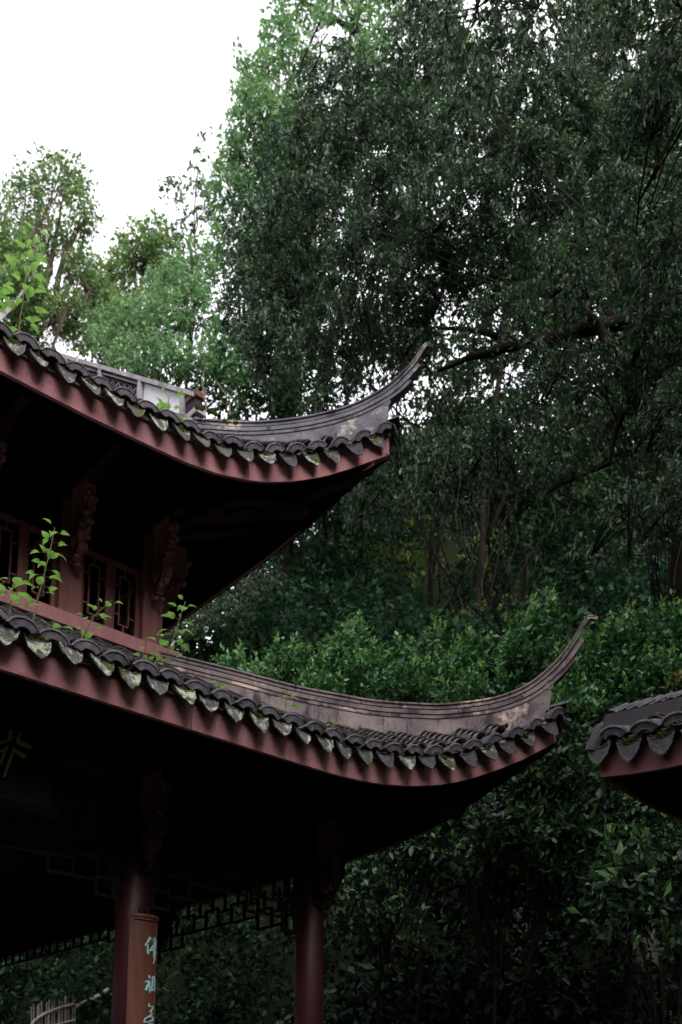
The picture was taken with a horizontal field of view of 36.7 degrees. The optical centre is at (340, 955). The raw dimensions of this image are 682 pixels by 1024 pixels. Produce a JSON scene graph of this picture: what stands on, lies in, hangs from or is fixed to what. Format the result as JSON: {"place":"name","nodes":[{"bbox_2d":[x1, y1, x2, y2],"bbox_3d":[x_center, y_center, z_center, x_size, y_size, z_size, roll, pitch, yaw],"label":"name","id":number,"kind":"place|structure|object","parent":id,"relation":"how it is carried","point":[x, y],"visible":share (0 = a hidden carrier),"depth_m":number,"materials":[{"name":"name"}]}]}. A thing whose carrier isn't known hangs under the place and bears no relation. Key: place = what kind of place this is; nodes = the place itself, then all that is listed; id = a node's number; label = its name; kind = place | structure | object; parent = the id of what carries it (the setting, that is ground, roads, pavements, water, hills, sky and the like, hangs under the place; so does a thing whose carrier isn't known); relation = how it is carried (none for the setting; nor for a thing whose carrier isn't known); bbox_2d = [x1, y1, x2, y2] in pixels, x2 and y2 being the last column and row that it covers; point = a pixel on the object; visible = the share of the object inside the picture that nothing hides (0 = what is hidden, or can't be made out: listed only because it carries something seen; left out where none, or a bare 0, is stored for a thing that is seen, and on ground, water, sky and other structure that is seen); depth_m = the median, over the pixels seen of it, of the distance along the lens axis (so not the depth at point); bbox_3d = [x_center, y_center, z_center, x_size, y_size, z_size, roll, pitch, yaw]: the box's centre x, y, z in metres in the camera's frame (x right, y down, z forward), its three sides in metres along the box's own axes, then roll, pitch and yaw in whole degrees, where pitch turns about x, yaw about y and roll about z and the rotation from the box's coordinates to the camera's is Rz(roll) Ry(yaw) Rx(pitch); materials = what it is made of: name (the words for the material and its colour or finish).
{"place":"outdoors","nodes":[
{"label":"outdoors","id":0,"kind":"place"},
{"bbox_2d":[162,566,287,647],"bbox_3d":[-2.481,-6.989,20.436,2.874,1.888,1.057,0,-10,0],"label":"foliage","id":1,"kind":"object","parent":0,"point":[256,591],"visible":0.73,"depth_m":20.48,"materials":[{"name":"green plant"}]},
{"bbox_2d":[0,289,597,1023],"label":"pavilion","id":2,"kind":"structure","parent":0,"point":[186,783],"depth_m":10.93,"materials":[{"name":"wood"}]},
{"bbox_2d":[0,287,11,330],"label":"roof plant","id":3,"kind":"object","parent":2,"relation":"on","point":[2,296],"visible":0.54,"depth_m":9.70,"materials":[{"name":"green plant"}]},
{"bbox_2d":[0,511,24,591],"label":"window","id":4,"kind":"structure","parent":2,"relation":"in","point":[7,518],"depth_m":10.42,"materials":[{"name":"brown wood"}]},
{"bbox_2d":[0,577,41,613],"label":"roof plant","id":5,"kind":"object","parent":2,"relation":"on","point":[12,596],"visible":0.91,"depth_m":7.90,"materials":[{"name":"green plant"}]},
{"bbox_2d":[0,222,48,334],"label":"roof plant","id":6,"kind":"object","parent":2,"relation":"on","point":[29,292],"visible":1,"depth_m":9.77,"materials":[{"name":"green plant"}]},
{"bbox_2d":[0,702,63,819],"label":"name plaque","id":7,"kind":"object","parent":2,"relation":"hanging from","point":[31,744],"visible":1,"depth_m":8.27,"materials":[{"name":"black paint"}]},
{"bbox_2d":[21,522,57,606],"bbox_3d":[-3.111,-3.988,10.601,0.370,0.860,0.068,9,-13,-42],"label":"window","id":8,"kind":"structure","parent":2,"relation":"in","point":[28,527],"depth_m":10.60,"materials":[{"name":"brown wood"}]},
{"bbox_2d":[13,518,69,621],"bbox_3d":[-2.358,-2.950,8.128,0.329,0.980,0.387,10,-14,-44],"label":"roof plant","id":9,"kind":"object","parent":2,"relation":"on","point":[51,554],"visible":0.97,"depth_m":8.12,"materials":[{"name":"green plant"}]},
{"bbox_2d":[42,620,64,634],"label":"roof plant","id":10,"kind":"object","parent":2,"relation":"on","point":[55,624],"visible":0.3,"depth_m":8.29,"materials":[{"name":"green plant"}]},
{"bbox_2d":[64,598,122,641],"bbox_3d":[-2.061,-2.717,8.459,0.508,0.480,0.316,0,-10,0],"label":"roof plant","id":11,"kind":"object","parent":2,"relation":"on","point":[87,635],"visible":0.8,"depth_m":8.46,"materials":[{"name":"green plant"}]},
{"bbox_2d":[80,549,110,626],"bbox_3d":[-2.652,-3.915,11.021,0.370,0.860,0.068,9,-13,-42],"label":"window","id":12,"kind":"structure","parent":2,"relation":"in","point":[107,561],"depth_m":11.07,"materials":[{"name":"brown wood"}]},
{"bbox_2d":[101,595,117,629],"bbox_3d":[-2.693,-3.738,12.037,0.068,0.860,0.370,9,-13,-42],"label":"window","id":13,"kind":"structure","parent":2,"relation":"in","point":[116,597],"depth_m":11.95,"materials":[{"name":"brown wood"}]},
{"bbox_2d":[108,559,140,637],"bbox_3d":[-2.379,-3.871,11.272,0.370,0.860,0.068,9,-13,-42],"label":"window","id":14,"kind":"structure","parent":2,"relation":"in","point":[115,564],"depth_m":11.30,"materials":[{"name":"brown wood"}]},
{"bbox_2d":[118,585,131,634],"bbox_3d":[-2.420,-3.788,11.748,0.068,0.860,0.370,9,-13,-42],"label":"window","id":15,"kind":"structure","parent":2,"relation":"in","point":[123,595],"depth_m":11.85,"materials":[{"name":"brown wood"}]},
{"bbox_2d":[126,901,158,1023],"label":"couplet board","id":16,"kind":"object","parent":2,"relation":"attached to","point":[142,968],"visible":1,"depth_m":9.11,"materials":[{"name":"brown wood"}]},
{"bbox_2d":[132,647,170,665],"bbox_3d":[-1.746,-2.681,9.527,0.386,0.323,0.275,0,-10,0],"label":"roof plant","id":17,"kind":"object","parent":2,"relation":"on","point":[145,657],"visible":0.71,"depth_m":9.48,"materials":[{"name":"green plant"}]},
{"bbox_2d":[144,595,195,667],"bbox_3d":[-1.575,-2.915,9.518,0.456,0.836,0.420,0,-10,0],"label":"roof plant","id":18,"kind":"object","parent":2,"relation":"on","point":[169,614],"visible":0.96,"depth_m":9.55,"materials":[{"name":"green plant"}]},
{"bbox_2d":[156,388,186,418],"bbox_3d":[-1.771,-5.491,10.343,0.385,0.396,0.332,-4,-11,24],"label":"roof plant","id":19,"kind":"object","parent":2,"relation":"on","point":[161,405],"visible":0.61,"depth_m":10.40,"materials":[{"name":"green plant"}]},
{"bbox_2d":[198,363,211,410],"bbox_3d":[-1.519,-6.418,11.595,0.170,0.622,0.149,0,-10,0],"label":"roof plant","id":20,"kind":"object","parent":2,"relation":"on","point":[203,387],"visible":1,"depth_m":11.60,"materials":[{"name":"brown plant"}]},
{"bbox_2d":[211,681,228,688],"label":"roof plant","id":21,"kind":"object","parent":2,"relation":"on","point":[220,685],"visible":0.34,"depth_m":9.57,"materials":[{"name":"green plant"}]},
{"bbox_2d":[212,373,239,421],"bbox_3d":[-1.257,-6.167,11.384,0.325,0.552,0.149,-2,-10,10],"label":"roof plant","id":22,"kind":"object","parent":2,"relation":"on","point":[227,397],"visible":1,"depth_m":11.40,"materials":[{"name":"brown plant"}]},
{"bbox_2d":[278,689,299,712],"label":"roof plant","id":23,"kind":"object","parent":2,"relation":"on","point":[293,705],"visible":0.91,"depth_m":10.15,"materials":[{"name":"green plant"}]},
{"bbox_2d":[0,0,680,649],"label":"sky","id":24,"kind":"structure","parent":0,"point":[129,85],"materials":[{"name":"white"}]},
{"bbox_2d":[1,485,681,1023],"bbox_3d":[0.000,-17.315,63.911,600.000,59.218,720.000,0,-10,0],"label":"hillside ground","id":25,"kind":"structure","parent":0,"point":[451,553],"depth_m":28.64,"materials":[{"name":"green plant"}]},
{"bbox_2d":[0,141,120,961],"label":"broadleaf tree","id":26,"kind":"object","parent":25,"relation":"on","point":[57,306],"visible":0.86,"depth_m":34.28,"materials":[{"name":"green plant"}]},
{"bbox_2d":[31,988,108,1023],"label":"bamboo fence","id":27,"kind":"object","parent":25,"relation":"on","point":[74,1005],"visible":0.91,"depth_m":24.86,"materials":[{"name":"grey wood"}]},
{"bbox_2d":[72,207,191,372],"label":"broadleaf tree","id":28,"kind":"object","parent":25,"relation":"on","point":[153,241],"visible":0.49,"depth_m":38.56,"materials":[{"name":"green plant"}]},
{"bbox_2d":[0,896,294,1023],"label":"garden bushes","id":29,"kind":"object","parent":25,"relation":"on","point":[229,998],"visible":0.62,"depth_m":24.27,"materials":[{"name":"green plant"}]},
{"bbox_2d":[79,228,251,935],"bbox_3d":[-4.462,-7.911,25.455,4.749,23.910,2.988,3,-10,-17],"label":"broadleaf tree","id":30,"kind":"object","parent":25,"relation":"on","point":[153,343],"visible":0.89,"depth_m":26.67,"materials":[{"name":"green plant"}]},
{"bbox_2d":[156,130,220,651],"bbox_3d":[-5.544,-16.341,35.299,2.389,27.298,1.580,0,-10,0],"label":"broadleaf tree","id":31,"kind":"object","parent":25,"relation":"on","point":[196,186],"visible":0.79,"depth_m":37.16,"materials":[{"name":"green plant"}]},
{"bbox_2d":[208,412,311,657],"bbox_3d":[-3.153,-14.522,38.774,6.870,14.349,5.776,3,-10,-17],"label":"forest tree","id":32,"kind":"object","parent":25,"relation":"on","point":[257,571],"depth_m":39.15,"materials":[{"name":"green plant"}]},
{"bbox_2d":[209,609,377,1023],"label":"evergreen shrub","id":33,"kind":"object","parent":25,"relation":"on","point":[334,678],"visible":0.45,"depth_m":17.12,"materials":[{"name":"green plant"}]},
{"bbox_2d":[190,0,502,978],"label":"broadleaf tree","id":34,"kind":"object","parent":25,"relation":"on","point":[254,78],"visible":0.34,"depth_m":31.72,"materials":[{"name":"green plant"}]},
{"bbox_2d":[301,401,408,660],"bbox_3d":[0.134,-10.042,31.692,3.930,15.558,5.458,-4,-11,22],"label":"forest tree","id":35,"kind":"object","parent":25,"relation":"on","point":[332,523],"visible":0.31,"depth_m":32.00,"materials":[{"name":"green plant"}]},
{"bbox_2d":[295,489,443,687],"bbox_3d":[0.284,-11.342,35.227,6.242,11.776,5.014,-3,-10,16],"label":"forest tree","id":36,"kind":"object","parent":25,"relation":"on","point":[401,530],"visible":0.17,"depth_m":34.95,"materials":[{"name":"green plant"}]},
{"bbox_2d":[343,484,460,636],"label":"forest tree","id":37,"kind":"object","parent":25,"relation":"on","point":[397,582],"visible":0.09,"depth_m":40.43,"materials":[{"name":"green plant"}]},
{"bbox_2d":[344,615,464,1023],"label":"evergreen shrub","id":38,"kind":"object","parent":25,"relation":"on","point":[409,675],"visible":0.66,"depth_m":16.20,"materials":[{"name":"green plant"}]},
{"bbox_2d":[324,798,491,1023],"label":"broad leaved shrub","id":39,"kind":"object","parent":25,"relation":"on","point":[402,858],"visible":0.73,"depth_m":13.45,"materials":[{"name":"green plant"}]},
{"bbox_2d":[162,412,681,692],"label":"undergrowth","id":40,"kind":"object","parent":25,"relation":"on","point":[604,593],"visible":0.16,"depth_m":25.24,"materials":[{"name":"green plant"}]},
{"bbox_2d":[185,52,681,969],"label":"forest tree","id":41,"kind":"object","parent":25,"relation":"on","point":[581,512],"visible":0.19,"depth_m":26.51,"materials":[{"name":"green plant"}]},
{"bbox_2d":[330,503,558,649],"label":"undergrowth","id":42,"kind":"object","parent":25,"relation":"on","point":[420,560],"visible":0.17,"depth_m":34.58,"materials":[{"name":"green plant"}]},
{"bbox_2d":[210,0,681,1017],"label":"evergreen tree","id":43,"kind":"object","parent":25,"relation":"on","point":[646,382],"visible":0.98,"depth_m":16.86,"materials":[{"name":"green plant"}]},
{"bbox_2d":[415,372,681,613],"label":"hanging vines","id":44,"kind":"object","parent":43,"relation":"hanging from","point":[505,503],"visible":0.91,"depth_m":15.08,"materials":[{"name":"brown plant"}]},
{"bbox_2d":[661,669,681,688],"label":"yellow sprig","id":45,"kind":"object","parent":43,"relation":"attached to","point":[675,674],"visible":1,"depth_m":9.78,"materials":[{"name":"green plant"}]},
{"bbox_2d":[383,441,519,686],"bbox_3d":[4.174,-11.373,34.074,4.823,15.606,4.643,-6,-11,31],"label":"forest tree","id":46,"kind":"object","parent":25,"relation":"on","point":[459,576],"visible":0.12,"depth_m":33.89,"materials":[{"name":"green plant"}]},
{"bbox_2d":[257,637,681,1023],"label":"shaded thicket","id":47,"kind":"object","parent":25,"relation":"on","point":[583,993],"visible":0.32,"depth_m":16.71,"materials":[{"name":"green plant"}]},
{"bbox_2d":[417,472,528,637],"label":"forest tree","id":48,"kind":"object","parent":25,"relation":"on","point":[475,563],"depth_m":39.46,"materials":[{"name":"green plant"}]},
{"bbox_2d":[427,582,568,1023],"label":"evergreen shrub","id":49,"kind":"object","parent":25,"relation":"on","point":[484,675],"visible":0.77,"depth_m":14.15,"materials":[{"name":"green plant"}]},
{"bbox_2d":[455,390,604,964],"bbox_3d":[4.698,-5.716,25.874,3.903,16.505,5.022,0,-10,0],"label":"forest tree","id":50,"kind":"object","parent":25,"relation":"on","point":[534,566],"visible":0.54,"depth_m":25.93,"materials":[{"name":"green plant"}]},
{"bbox_2d":[429,697,649,1023],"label":"broad leaved shrub","id":51,"kind":"object","parent":25,"relation":"on","point":[527,802],"visible":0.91,"depth_m":12.08,"materials":[{"name":"green plant"}]},
{"bbox_2d":[419,779,681,1023],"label":"broad leaved shrub","id":52,"kind":"object","parent":25,"relation":"on","point":[647,812],"visible":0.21,"depth_m":12.85,"materials":[{"name":"green plant"}]},
{"bbox_2d":[502,424,605,663],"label":"forest tree","id":53,"kind":"object","parent":25,"relation":"on","point":[561,515],"visible":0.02,"depth_m":36.76,"materials":[{"name":"green plant"}]},
{"bbox_2d":[467,0,680,1023],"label":"broadleaf tree","id":54,"kind":"object","parent":25,"relation":"on","point":[635,20],"visible":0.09,"depth_m":29.96,"materials":[{"name":"green plant"}]},
{"bbox_2d":[484,818,676,1023],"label":"undergrowth","id":55,"kind":"object","parent":25,"relation":"on","point":[564,918],"visible":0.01,"depth_m":28.00,"materials":[{"name":"green plant"}]},
{"bbox_2d":[543,438,666,920],"bbox_3d":[7.565,-8.335,29.925,4.733,15.340,3.524,4,-11,-23],"label":"forest tree","id":56,"kind":"object","parent":25,"relation":"on","point":[580,562],"visible":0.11,"depth_m":30.03,"materials":[{"name":"green plant"}]},
{"bbox_2d":[534,606,681,1023],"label":"evergreen shrub","id":57,"kind":"object","parent":25,"relation":"on","point":[602,687],"visible":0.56,"depth_m":13.08,"materials":[{"name":"green plant"}]},
{"bbox_2d":[558,813,681,1023],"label":"broad leaved shrub","id":58,"kind":"object","parent":25,"relation":"on","point":[648,902],"visible":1,"depth_m":9.81,"materials":[{"name":"green plant"}]},
{"bbox_2d":[595,461,680,609],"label":"forest tree","id":59,"kind":"object","parent":25,"relation":"on","point":[660,546],"depth_m":36.92,"materials":[{"name":"green plant"}]},
{"bbox_2d":[614,588,681,1023],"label":"evergreen shrub","id":60,"kind":"object","parent":25,"relation":"on","point":[656,632],"visible":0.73,"depth_m":12.68,"materials":[{"name":"green plant"}]},
{"bbox_2d":[584,690,681,820],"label":"pavilion","id":61,"kind":"structure","parent":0,"point":[633,750],"depth_m":7.24,"materials":[{"name":"tile"}]}
]}

